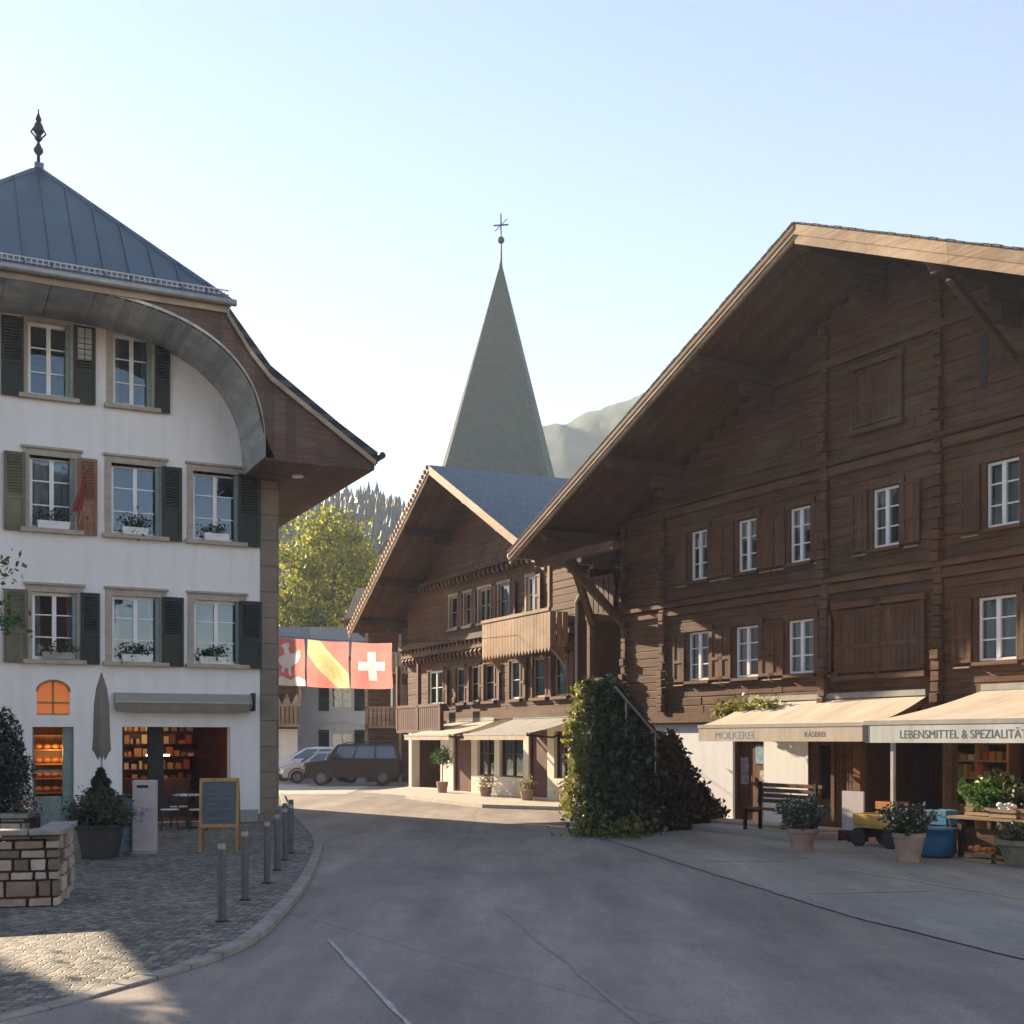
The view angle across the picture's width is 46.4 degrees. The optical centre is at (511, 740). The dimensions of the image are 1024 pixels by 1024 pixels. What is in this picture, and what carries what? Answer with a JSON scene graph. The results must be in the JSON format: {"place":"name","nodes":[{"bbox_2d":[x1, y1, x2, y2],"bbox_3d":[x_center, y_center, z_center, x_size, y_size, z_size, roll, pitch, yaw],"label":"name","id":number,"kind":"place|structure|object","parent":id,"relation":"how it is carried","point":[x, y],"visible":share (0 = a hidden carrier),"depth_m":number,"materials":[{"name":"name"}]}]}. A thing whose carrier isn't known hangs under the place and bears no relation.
{"place":"outdoors","nodes":[
{"label":"outdoors","id":0,"kind":"place"},
{"bbox_2d":[0,795,313,1020],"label":"plaza","id":1,"kind":"structure","parent":0,"point":[124,915],"depth_m":13.33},
{"bbox_2d":[0,549,41,640],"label":"broadleaf tree","id":2,"kind":"object","parent":1,"relation":"on","point":[6,622],"visible":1,"depth_m":17.03,"materials":[{"name":"green plant"}]},
{"bbox_2d":[0,811,44,828],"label":"stone planter","id":3,"kind":"object","parent":1,"relation":"on","point":[10,820],"visible":0.4,"depth_m":20.27,"materials":[{"name":"stone"}]},
{"bbox_2d":[0,705,37,812],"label":"conifer shrub","id":4,"kind":"object","parent":3,"relation":"on","point":[8,775],"visible":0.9,"depth_m":20.68,"materials":[{"name":"green plant"}]},
{"bbox_2d":[1,787,47,826],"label":"bedding plants","id":5,"kind":"object","parent":3,"relation":"in","point":[20,808],"visible":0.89,"depth_m":20.43,"materials":[{"name":"green plant"}]},
{"bbox_2d":[0,821,77,907],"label":"stone planter","id":6,"kind":"object","parent":1,"relation":"on","point":[37,869],"visible":1,"depth_m":13.91,"materials":[{"name":"stone"}]},
{"bbox_2d":[56,767,137,858],"bbox_3d":[-6.829,1.178,19.812,1.304,1.524,1.317,0,0,-5],"label":"potted conifer","id":7,"kind":"object","parent":1,"relation":"on","point":[100,835],"visible":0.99,"depth_m":19.57,"materials":[{"name":"green plant"}]},
{"bbox_2d":[92,673,110,767],"bbox_3d":[-7.976,0.310,23.214,0.440,3.260,0.440,0,0,0],"label":"parasol","id":8,"kind":"object","parent":1,"relation":"on","point":[101,745],"visible":0.7,"depth_m":23.11,"materials":[{"name":"grey fabric"}]},
{"bbox_2d":[115,795,131,850],"bbox_3d":[-6.703,1.425,20.675,0.280,0.970,0.220,0,0,-6],"label":"recycling bin","id":9,"kind":"object","parent":1,"relation":"on","point":[126,843],"visible":0.36,"depth_m":20.58,"materials":[{"name":"green paint"}]},
{"bbox_2d":[131,780,158,853],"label":"dispenser column","id":10,"kind":"structure","parent":1,"relation":"on","point":[145,825],"depth_m":20.45,"materials":[{"name":"grey metal"}]},
{"bbox_2d":[0,109,385,826],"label":"village house","id":11,"kind":"structure","parent":1,"relation":"on","point":[144,375],"depth_m":27.21,"materials":[{"name":"paint"}]},
{"bbox_2d":[19,314,79,403],"bbox_3d":[-10.326,-8.535,26.645,1.264,1.930,0.350,0,0,-26],"label":"window","id":12,"kind":"structure","parent":11,"relation":"in","point":[69,326],"depth_m":26.72,"materials":[{"name":"white paint"}]},
{"bbox_2d":[20,444,83,535],"bbox_3d":[-10.297,-5.575,26.726,1.320,1.910,0.470,0,0,-26],"label":"window","id":13,"kind":"structure","parent":11,"relation":"in","point":[51,484],"depth_m":26.80,"materials":[{"name":"white paint"}]},
{"bbox_2d":[36,680,70,714],"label":"arched window","id":14,"kind":"structure","parent":11,"relation":"in","point":[52,695],"depth_m":26.74,"materials":[{"name":"orange"}]},
{"bbox_2d":[23,581,86,664],"bbox_3d":[-10.249,-2.610,26.750,1.321,1.800,0.470,0,0,-26],"label":"window","id":15,"kind":"structure","parent":11,"relation":"in","point":[73,601],"depth_m":26.78,"materials":[{"name":"white paint"}]},
{"bbox_2d":[32,507,88,529],"bbox_3d":[-10.076,-4.945,26.659,1.177,0.483,0.398,0,0,-26],"label":"flower box","id":16,"kind":"object","parent":11,"relation":"on","point":[53,524],"visible":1,"depth_m":26.56,"materials":[{"name":"white paint"}]},
{"bbox_2d":[38,634,84,659],"bbox_3d":[-10.076,-2.093,26.702,1.004,0.576,0.453,0,0,-26],"label":"flower box","id":17,"kind":"object","parent":11,"relation":"on","point":[59,655],"visible":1,"depth_m":26.62,"materials":[{"name":"metal"}]},
{"bbox_2d":[104,329,160,413],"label":"window","id":18,"kind":"structure","parent":11,"relation":"in","point":[147,361],"depth_m":27.53,"materials":[{"name":"white paint"}]},
{"bbox_2d":[115,640,154,662],"bbox_3d":[-8.575,-2.029,27.387,1.021,0.564,0.466,0,0,-26],"label":"flower box","id":19,"kind":"object","parent":11,"relation":"attached to","point":[126,656],"visible":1,"depth_m":27.35,"materials":[{"name":"white paint"}]},
{"bbox_2d":[114,506,155,540],"bbox_3d":[-8.634,-4.980,27.388,0.996,0.855,0.442,0,0,-16],"label":"flower box","id":20,"kind":"object","parent":11,"relation":"on","point":[135,529],"visible":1,"depth_m":27.36,"materials":[{"name":"white paint"}]},
{"bbox_2d":[102,452,169,541],"bbox_3d":[-8.656,-5.575,27.465,1.460,1.910,0.350,0,0,-26],"label":"window","id":21,"kind":"structure","parent":11,"relation":"in","point":[110,458],"depth_m":27.45,"materials":[{"name":"white paint"}]},
{"bbox_2d":[103,586,169,666],"bbox_3d":[-8.671,-2.610,27.525,1.441,1.800,0.470,0,0,-26],"label":"window","id":22,"kind":"structure","parent":11,"relation":"in","point":[112,602],"depth_m":27.53,"materials":[{"name":"white paint"}]},
{"bbox_2d":[114,692,255,712],"bbox_3d":[-7.571,-0.895,27.748,3.170,0.470,0.360,0,0,-26],"label":"rolled awning","id":23,"kind":"object","parent":11,"relation":"attached to","point":[168,702],"visible":1,"depth_m":27.66,"materials":[{"name":"beige fabric"}]},
{"bbox_2d":[196,519,229,540],"bbox_3d":[-7.012,-4.972,28.224,0.866,0.590,0.400,0,0,-26],"label":"flower box","id":24,"kind":"object","parent":11,"relation":"on","point":[220,536],"visible":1,"depth_m":28.14,"materials":[{"name":"white paint"}]},
{"bbox_2d":[194,644,236,663],"bbox_3d":[-7.012,-2.057,28.225,0.996,0.504,0.510,0,0,-26],"label":"flower box","id":25,"kind":"object","parent":11,"relation":"on","point":[206,659],"visible":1,"depth_m":28.13,"materials":[{"name":"white paint"}]},
{"bbox_2d":[185,461,247,546],"bbox_3d":[-7.012,-5.575,28.274,1.452,1.910,0.350,0,0,-26],"label":"window","id":26,"kind":"structure","parent":11,"relation":"in","point":[192,466],"depth_m":28.24,"materials":[{"name":"white paint"}]},
{"bbox_2d":[186,590,249,668],"bbox_3d":[-6.986,-2.610,28.286,1.473,1.800,0.350,0,0,-26],"label":"window","id":27,"kind":"structure","parent":11,"relation":"in","point":[194,597],"depth_m":28.24,"materials":[{"name":"white paint"}]},
{"bbox_2d":[198,778,240,851],"bbox_3d":[-5.177,1.300,21.199,0.680,1.280,0.660,0,0,-8],"label":"chalkboard sign","id":28,"kind":"object","parent":1,"relation":"on","point":[219,802],"visible":1,"depth_m":21.00,"materials":[{"name":"brown wood"}]},
{"bbox_2d":[215,835,228,922],"bbox_3d":[-3.111,1.478,12.811,0.150,0.925,0.150,0,0,0],"label":"bollard","id":29,"kind":"object","parent":1,"relation":"on","point":[221,845],"visible":1,"depth_m":12.77,"materials":[{"name":"metal"}]},
{"bbox_2d":[239,824,250,900],"bbox_3d":[-3.247,1.478,14.524,0.150,0.925,0.150,0,0,0],"label":"bollard","id":30,"kind":"object","parent":1,"relation":"on","point":[244,862],"visible":1,"depth_m":14.48,"materials":[{"name":"metal"}]},
{"bbox_2d":[262,815,272,883],"bbox_3d":[-3.334,1.478,16.264,0.150,0.925,0.150,0,0,0],"label":"bollard","id":31,"kind":"object","parent":1,"relation":"on","point":[267,849],"visible":1,"depth_m":16.22,"materials":[{"name":"metal"}]},
{"bbox_2d":[272,808,281,870],"bbox_3d":[-3.510,1.478,17.868,0.150,0.925,0.150,0,0,0],"label":"bollard","id":32,"kind":"object","parent":1,"relation":"on","point":[276,839],"visible":1,"depth_m":17.83,"materials":[{"name":"metal"}]},
{"bbox_2d":[280,803,289,860],"bbox_3d":[-3.686,1.478,19.400,0.150,0.925,0.150,0,0,0],"label":"bollard","id":33,"kind":"object","parent":1,"relation":"on","point":[284,831],"visible":1,"depth_m":19.36,"materials":[{"name":"metal"}]},
{"bbox_2d":[288,799,294,853],"bbox_3d":[-3.807,1.478,20.576,0.150,0.925,0.150,0,0,0],"label":"bollard","id":34,"kind":"object","parent":1,"relation":"on","point":[291,826],"visible":0.93,"depth_m":20.54,"materials":[{"name":"metal"}]},
{"bbox_2d":[278,779,376,793],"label":"street surface","id":35,"kind":"object","parent":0,"point":[310,786],"visible":0.25,"depth_m":50.76,"materials":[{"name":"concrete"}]},
{"bbox_2d":[278,627,310,760],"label":"brown house","id":36,"kind":"structure","parent":35,"relation":"on","point":[289,704],"depth_m":61.71,"materials":[{"name":"white paint"}]},
{"bbox_2d":[278,746,342,781],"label":"parked car","id":37,"kind":"object","parent":35,"relation":"on","point":[299,756],"visible":0.13,"depth_m":58.42,"materials":[{"name":"white paint"}]},
{"bbox_2d":[279,751,356,783],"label":"parked car","id":38,"kind":"object","parent":35,"relation":"on","point":[293,773],"visible":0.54,"depth_m":55.35,"materials":[{"name":"silver metal"}]},
{"bbox_2d":[302,742,402,785],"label":"parked car","id":39,"kind":"object","parent":35,"relation":"on","point":[381,764],"visible":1,"depth_m":52.64,"materials":[{"name":"brown metal"}]},
{"bbox_2d":[278,507,393,610],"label":"wooded hill","id":40,"kind":"structure","parent":0,"point":[362,526],"depth_m":173.50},
{"bbox_2d":[279,481,409,618],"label":"forest","id":41,"kind":"object","parent":40,"relation":"on","point":[375,503],"visible":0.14,"depth_m":179.75,"materials":[{"name":"plant"}]},
{"bbox_2d":[360,787,579,809],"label":"pavement","id":42,"kind":"structure","parent":0,"point":[470,799],"depth_m":39.04,"materials":[{"name":"concrete"}]},
{"bbox_2d":[430,741,456,792],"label":"potted tree","id":43,"kind":"object","parent":42,"relation":"on","point":[442,785],"visible":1,"depth_m":43.36,"materials":[{"name":"green plant"}]},
{"bbox_2d":[442,214,554,476],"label":"church","id":44,"kind":"structure","parent":0,"point":[497,427],"depth_m":77.65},
{"bbox_2d":[0,778,1023,1023],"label":"road","id":45,"kind":"structure","parent":0,"point":[402,904],"depth_m":11.36,"materials":[{"name":"asphalt"}]},
{"bbox_2d":[0,793,322,1021],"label":"kerb","id":46,"kind":"structure","parent":45,"relation":"on","point":[272,918],"depth_m":11.10,"materials":[{"name":"stone"}]},
{"bbox_2d":[327,939,411,1023],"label":"road line","id":47,"kind":"object","parent":45,"relation":"on","point":[388,1003],"visible":1,"depth_m":9.79,"materials":[{"name":"white paint"}]},
{"bbox_2d":[344,588,408,782],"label":"brown house","id":48,"kind":"structure","parent":45,"relation":"on","point":[380,719],"depth_m":57.99,"materials":[{"name":"red wood"}]},
{"bbox_2d":[347,465,621,801],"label":"timber chalet","id":49,"kind":"object","parent":45,"relation":"on","point":[445,572],"visible":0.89,"depth_m":42.74,"materials":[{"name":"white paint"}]},
{"bbox_2d":[281,635,516,641],"bbox_3d":[-3.615,-3.242,36.299,10.245,0.531,0.014,0,0,-23],"label":"flag wire","id":50,"kind":"object","parent":49,"relation":"attached to","point":[416,641],"visible":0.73,"depth_m":36.60,"materials":[{"name":"metal"}]},
{"bbox_2d":[278,637,304,685],"bbox_3d":[-6.707,-2.358,35.007,1.315,1.500,0.206,0,0,-23],"label":"banner flag","id":51,"kind":"object","parent":50,"relation":"hanging from","point":[291,659],"visible":0.56,"depth_m":35.09,"materials":[{"name":"red fabric"}]},
{"bbox_2d":[307,638,348,687],"bbox_3d":[-5.452,-2.294,35.501,1.298,1.471,0.224,0,0,-20],"label":"banner flag","id":52,"kind":"object","parent":50,"relation":"hanging from","point":[327,664],"visible":1,"depth_m":35.52,"materials":[{"name":"red fabric"}]},
{"bbox_2d":[351,642,392,688],"bbox_3d":[-4.207,-2.282,36.027,1.312,1.462,0.224,0,0,-22],"label":"banner flag","id":53,"kind":"object","parent":50,"relation":"hanging from","point":[371,665],"visible":1,"depth_m":36.03,"materials":[{"name":"red fabric"}]},
{"bbox_2d":[427,667,444,706],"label":"window","id":54,"kind":"structure","parent":49,"relation":"in","point":[438,672],"depth_m":46.37,"materials":[{"name":"white paint"}]},
{"bbox_2d":[404,717,496,739],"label":"shop awning","id":55,"kind":"object","parent":49,"relation":"attached to","point":[454,726],"visible":0.9,"depth_m":42.52,"materials":[{"name":"beige fabric"}]},
{"bbox_2d":[452,664,465,705],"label":"window","id":56,"kind":"structure","parent":49,"relation":"in","point":[457,668],"depth_m":44.52,"materials":[{"name":"brown"}]},
{"bbox_2d":[455,732,470,791],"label":"door","id":57,"kind":"structure","parent":49,"relation":"in","point":[462,747],"depth_m":44.42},
{"bbox_2d":[475,583,492,625],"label":"window","id":58,"kind":"structure","parent":49,"relation":"in","point":[481,589],"depth_m":42.68,"materials":[{"name":"brown"}]},
{"bbox_2d":[502,740,522,777],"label":"window","id":59,"kind":"structure","parent":49,"relation":"in","point":[508,753],"depth_m":41.34,"materials":[{"name":"brown"}]},
{"bbox_2d":[506,658,521,702],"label":"window","id":60,"kind":"structure","parent":49,"relation":"in","point":[511,661],"depth_m":40.60,"materials":[{"name":"white paint"}]},
{"bbox_2d":[463,713,572,739],"bbox_3d":[0.276,-0.437,37.844,1.950,0.826,4.440,0,0,-27],"label":"shop awning","id":61,"kind":"object","parent":49,"relation":"attached to","point":[515,728],"visible":0.92,"depth_m":37.65,"materials":[{"name":"grey fabric"}]},
{"bbox_2d":[528,653,547,700],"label":"window","id":62,"kind":"structure","parent":49,"relation":"in","point":[534,658],"depth_m":39.12,"materials":[{"name":"brown"}]},
{"bbox_2d":[530,730,546,797],"bbox_3d":[0.945,0.750,39.025,0.120,2.200,1.287,0,0,-27],"label":"door","id":63,"kind":"structure","parent":49,"relation":"in","point":[538,745],"depth_m":39.09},
{"bbox_2d":[550,650,568,699],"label":"window","id":64,"kind":"structure","parent":49,"relation":"in","point":[555,695],"depth_m":37.85,"materials":[{"name":"brown"}]},
{"bbox_2d":[557,731,567,778],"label":"window","id":65,"kind":"structure","parent":49,"relation":"in","point":[564,750],"depth_m":38.01,"materials":[{"name":"brown"}]},
{"bbox_2d":[503,912,645,1023],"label":"road seam","id":66,"kind":"object","parent":45,"relation":"on","point":[616,1004],"visible":1,"depth_m":10.04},
{"bbox_2d":[507,221,1023,840],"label":"timber chalet","id":67,"kind":"object","parent":45,"relation":"on","point":[801,471],"visible":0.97,"depth_m":26.18,"materials":[{"name":"brown wood"}]},
{"bbox_2d":[673,624,719,685],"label":"window","id":68,"kind":"structure","parent":67,"relation":"in","point":[689,636],"depth_m":30.08,"materials":[{"name":"white paint"}]},
{"bbox_2d":[676,521,720,587],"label":"window","id":69,"kind":"structure","parent":67,"relation":"in","point":[692,579],"depth_m":30.12,"materials":[{"name":"white paint"}]},
{"bbox_2d":[720,617,769,682],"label":"window","id":70,"kind":"structure","parent":67,"relation":"in","point":[735,625],"depth_m":28.68,"materials":[{"name":"white paint"}]},
{"bbox_2d":[710,691,780,718],"bbox_3d":[5.498,-0.781,27.985,0.798,0.713,2.396,0,0,-31],"label":"vine","id":71,"kind":"object","parent":67,"relation":"attached to","point":[719,713],"visible":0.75,"depth_m":28.04,"materials":[{"name":"green plant"}]},
{"bbox_2d":[721,509,771,579],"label":"window","id":72,"kind":"structure","parent":67,"relation":"in","point":[739,571],"depth_m":28.50,"materials":[{"name":"white paint"}]},
{"bbox_2d":[735,741,763,820],"bbox_3d":[5.754,0.945,28.605,0.130,2.010,1.080,0,0,-31],"label":"door","id":73,"kind":"structure","parent":67,"relation":"in","point":[749,755],"depth_m":28.71,"materials":[{"name":"wood"}]},
{"bbox_2d":[772,496,815,570],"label":"window","id":74,"kind":"structure","parent":67,"relation":"in","point":[791,562],"depth_m":27.06,"materials":[{"name":"white paint"}]},
{"bbox_2d":[770,610,830,679],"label":"window","id":75,"kind":"structure","parent":67,"relation":"in","point":[801,637],"depth_m":26.99,"materials":[{"name":"white paint"}]},
{"bbox_2d":[698,689,928,740],"bbox_3d":[6.318,-0.507,25.700,1.650,1.046,5.200,0,0,-31],"label":"shop awning","id":76,"kind":"object","parent":67,"relation":"attached to","point":[807,717],"visible":0.99,"depth_m":25.26,"materials":[{"name":"beige fabric"}]},
{"bbox_2d":[851,475,919,556],"bbox_3d":[7.827,-4.675,24.859,0.330,1.510,1.760,0,0,-31],"label":"window","id":77,"kind":"structure","parent":67,"relation":"in","point":[886,545],"depth_m":24.97,"materials":[{"name":"white paint"}]},
{"bbox_2d":[862,682,1023,742],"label":"shop awning","id":78,"kind":"object","parent":67,"relation":"attached to","point":[990,713],"visible":1,"depth_m":20.25,"materials":[{"name":"beige fabric"}]},
{"bbox_2d":[953,584,1023,668],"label":"window","id":79,"kind":"structure","parent":67,"relation":"in","point":[1002,618],"depth_m":22.59,"materials":[{"name":"white paint"}]},
{"bbox_2d":[961,446,1023,538],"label":"window","id":80,"kind":"structure","parent":67,"relation":"in","point":[1008,484],"depth_m":22.52,"materials":[{"name":"white paint"}]},
{"bbox_2d":[611,840,1022,957],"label":"road joint","id":81,"kind":"object","parent":45,"relation":"on","point":[867,919],"visible":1,"depth_m":14.37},
{"bbox_2d":[0,0,1023,506],"label":"sky","id":82,"kind":"structure","parent":0,"point":[346,170],"materials":[{"name":"blue"}]},
{"bbox_2d":[542,392,643,478],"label":"mountain","id":83,"kind":"structure","parent":0,"point":[574,444],"depth_m":319.06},
{"bbox_2d":[608,830,1023,958],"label":"forecourt","id":84,"kind":"structure","parent":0,"point":[980,919],"depth_m":17.11,"materials":[{"name":"concrete"}]},
{"bbox_2d":[546,670,730,839],"bbox_3d":[2.971,0.328,28.158,4.506,3.703,9.046,0,0,0],"label":"ivy","id":85,"kind":"object","parent":84,"relation":"on","point":[626,791],"visible":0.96,"depth_m":25.64,"materials":[{"name":"plant"}]},
{"bbox_2d":[614,686,659,772],"bbox_3d":[2.675,-0.222,25.450,1.486,1.844,0.060,0,0,-44],"label":"stair handrail","id":86,"kind":"object","parent":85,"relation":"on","point":[636,711],"visible":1,"depth_m":25.43,"materials":[{"name":"metal"}]},
{"bbox_2d":[691,818,841,839],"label":"steps","id":87,"kind":"structure","parent":84,"relation":"on","point":[735,826],"depth_m":25.47,"materials":[{"name":"stone"}]},
{"bbox_2d":[741,781,822,833],"bbox_3d":[5.510,1.360,24.481,0.550,1.000,1.800,0,0,-31],"label":"bench","id":88,"kind":"object","parent":87,"relation":"on","point":[760,799],"visible":0.66,"depth_m":24.86,"materials":[{"name":"wood"}]},
{"bbox_2d":[773,793,831,851],"bbox_3d":[5.222,1.466,21.518,1.036,1.043,1.032,0,0,29],"label":"potted shrub","id":89,"kind":"object","parent":84,"relation":"on","point":[800,812],"visible":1,"depth_m":21.38,"materials":[{"name":"green plant"}]},
{"bbox_2d":[838,791,868,841],"bbox_3d":[6.758,1.500,23.655,0.300,1.000,0.560,0,0,-31],"label":"info board","id":90,"kind":"object","parent":84,"relation":"on","point":[853,801],"visible":0.55,"depth_m":23.71,"materials":[{"name":"grey metal"}]},
{"bbox_2d":[847,812,896,848],"bbox_3d":[6.955,1.690,22.548,0.730,0.620,1.438,0,0,-31],"label":"hand cart","id":91,"kind":"object","parent":84,"relation":"on","point":[869,824],"visible":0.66,"depth_m":22.49,"materials":[{"name":"rubber"}]},
{"bbox_2d":[890,743,895,808],"bbox_3d":[7.201,0.841,22.916,0.120,2.319,0.456,0,0,-31],"label":"awning post","id":92,"kind":"object","parent":84,"relation":"on","point":[892,772],"visible":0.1,"depth_m":22.77,"materials":[{"name":"grey metal"}]},
{"bbox_2d":[877,800,941,862],"bbox_3d":[6.527,1.479,19.579,0.988,1.017,0.987,0,0,-17],"label":"potted shrub","id":93,"kind":"object","parent":84,"relation":"on","point":[908,835],"visible":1,"depth_m":19.41,"materials":[{"name":"green plant"}]},
{"bbox_2d":[921,813,956,857],"bbox_3d":[7.229,1.608,20.440,0.740,0.760,0.740,0,0,-31],"label":"container","id":94,"kind":"object","parent":84,"relation":"on","point":[940,841],"visible":0.66,"depth_m":20.14,"materials":[{"name":"blue plastic"}]},
{"bbox_2d":[926,809,958,852],"bbox_3d":[7.641,1.608,21.211,0.340,0.760,0.440,0,0,-31],"label":"crate","id":95,"kind":"object","parent":84,"relation":"on","point":[942,821],"visible":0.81,"depth_m":21.05,"materials":[{"name":"blue plastic"}]},
{"bbox_2d":[964,845,1001,863],"bbox_3d":[7.744,1.852,19.582,0.360,0.272,0.500,0,0,-33],"label":"produce crate","id":96,"kind":"object","parent":84,"relation":"on","point":[979,853],"visible":0.97,"depth_m":19.47,"materials":[{"name":"brown wood"}]},
{"bbox_2d":[947,815,1023,856],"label":"produce table","id":97,"kind":"object","parent":84,"relation":"on","point":[967,837],"visible":0.62,"depth_m":20.23,"materials":[{"name":"brown wood"}]},
{"bbox_2d":[956,775,1008,810],"bbox_3d":[8.243,0.975,20.792,0.771,0.777,0.944,0,0,-32],"label":"potted plant","id":98,"kind":"object","parent":97,"relation":"on","point":[979,782],"visible":0.32,"depth_m":20.77,"materials":[{"name":"green plant"}]},
{"bbox_2d":[960,777,1006,816],"bbox_3d":[8.090,0.974,20.375,0.546,0.782,0.905,0,0,-31],"label":"produce crate","id":99,"kind":"object","parent":97,"relation":"on","point":[982,805],"visible":0.9,"depth_m":20.34,"materials":[{"name":"green wood"}]},
{"bbox_2d":[989,802,1023,818],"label":"produce crate","id":100,"kind":"object","parent":97,"relation":"on","point":[1007,810],"visible":1,"depth_m":19.71,"materials":[{"name":"brown wood"}]},
{"bbox_2d":[1002,783,1023,813],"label":"produce crate","id":101,"kind":"object","parent":97,"relation":"on","point":[1017,799],"visible":0.71,"depth_m":20.09,"materials":[{"name":"green wood"}]},
{"bbox_2d":[981,768,1023,830],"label":"potted bush","id":102,"kind":"object","parent":84,"relation":"on","point":[1003,782],"visible":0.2,"depth_m":21.20,"materials":[{"name":"green plant"}]},
{"bbox_2d":[990,820,1023,867],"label":"potted shrub","id":103,"kind":"object","parent":84,"relation":"on","point":[1012,852],"visible":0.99,"depth_m":18.77,"materials":[{"name":"stone"}]},
{"label":"ground","id":104,"kind":"structure","parent":0,"visible":0},
{"bbox_2d":[278,499,382,626],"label":"broadleaf tree","id":105,"kind":"object","parent":104,"relation":"on","point":[315,563],"visible":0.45,"depth_m":77.69,"materials":[{"name":"green plant"}]},
{"bbox_2d":[298,627,392,750],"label":"white house","id":106,"kind":"structure","parent":104,"relation":"on","point":[330,717],"depth_m":66.00,"materials":[{"name":"paint"}]},
{"bbox_2d":[330,683,353,708],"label":"window","id":107,"kind":"structure","parent":106,"relation":"in","point":[340,698],"depth_m":66.24,"materials":[{"name":"glass"}]},
{"bbox_2d":[330,732,353,746],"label":"window","id":108,"kind":"structure","parent":106,"relation":"in","point":[336,738],"depth_m":66.24,"materials":[{"name":"glass"}]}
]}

